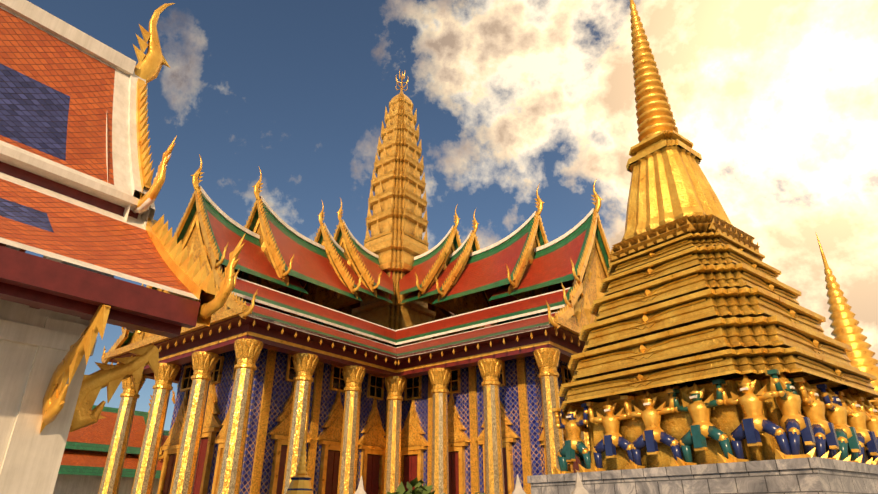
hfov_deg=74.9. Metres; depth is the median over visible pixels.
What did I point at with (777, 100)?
sky
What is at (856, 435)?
chedi demon guardians
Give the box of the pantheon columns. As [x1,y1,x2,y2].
[98,338,589,493]
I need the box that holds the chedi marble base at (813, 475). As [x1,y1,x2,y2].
[527,457,877,493]
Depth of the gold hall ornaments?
7.69 m
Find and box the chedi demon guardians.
[552,369,877,473]
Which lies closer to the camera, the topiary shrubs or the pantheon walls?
the topiary shrubs
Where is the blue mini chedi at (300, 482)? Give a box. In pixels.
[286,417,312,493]
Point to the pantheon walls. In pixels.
(522, 433)
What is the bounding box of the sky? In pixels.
[25,0,877,430]
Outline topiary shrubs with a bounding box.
[387,477,483,493]
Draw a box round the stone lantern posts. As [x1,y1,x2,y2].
[354,472,588,493]
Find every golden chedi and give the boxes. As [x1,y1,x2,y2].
[558,0,877,470]
[816,233,877,403]
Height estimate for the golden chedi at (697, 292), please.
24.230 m
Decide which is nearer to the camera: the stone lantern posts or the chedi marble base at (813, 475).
the stone lantern posts
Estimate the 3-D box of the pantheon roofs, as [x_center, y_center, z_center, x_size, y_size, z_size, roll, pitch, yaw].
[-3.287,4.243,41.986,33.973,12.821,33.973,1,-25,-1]
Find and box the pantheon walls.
[109,314,584,493]
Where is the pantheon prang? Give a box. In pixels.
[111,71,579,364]
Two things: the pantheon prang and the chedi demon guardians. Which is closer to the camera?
the chedi demon guardians
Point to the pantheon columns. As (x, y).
(247, 353)
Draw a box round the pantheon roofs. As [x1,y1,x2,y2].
[101,155,610,403]
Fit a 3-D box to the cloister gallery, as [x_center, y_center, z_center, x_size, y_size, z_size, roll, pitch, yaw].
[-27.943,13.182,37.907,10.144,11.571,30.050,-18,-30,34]
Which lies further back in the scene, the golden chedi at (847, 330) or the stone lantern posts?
the golden chedi at (847, 330)
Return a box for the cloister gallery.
[53,391,168,493]
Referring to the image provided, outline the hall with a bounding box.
[0,0,200,493]
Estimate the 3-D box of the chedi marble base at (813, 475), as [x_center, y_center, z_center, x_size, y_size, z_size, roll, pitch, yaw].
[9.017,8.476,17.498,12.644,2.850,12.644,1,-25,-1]
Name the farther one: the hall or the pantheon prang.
the pantheon prang
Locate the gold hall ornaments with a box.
[40,3,245,432]

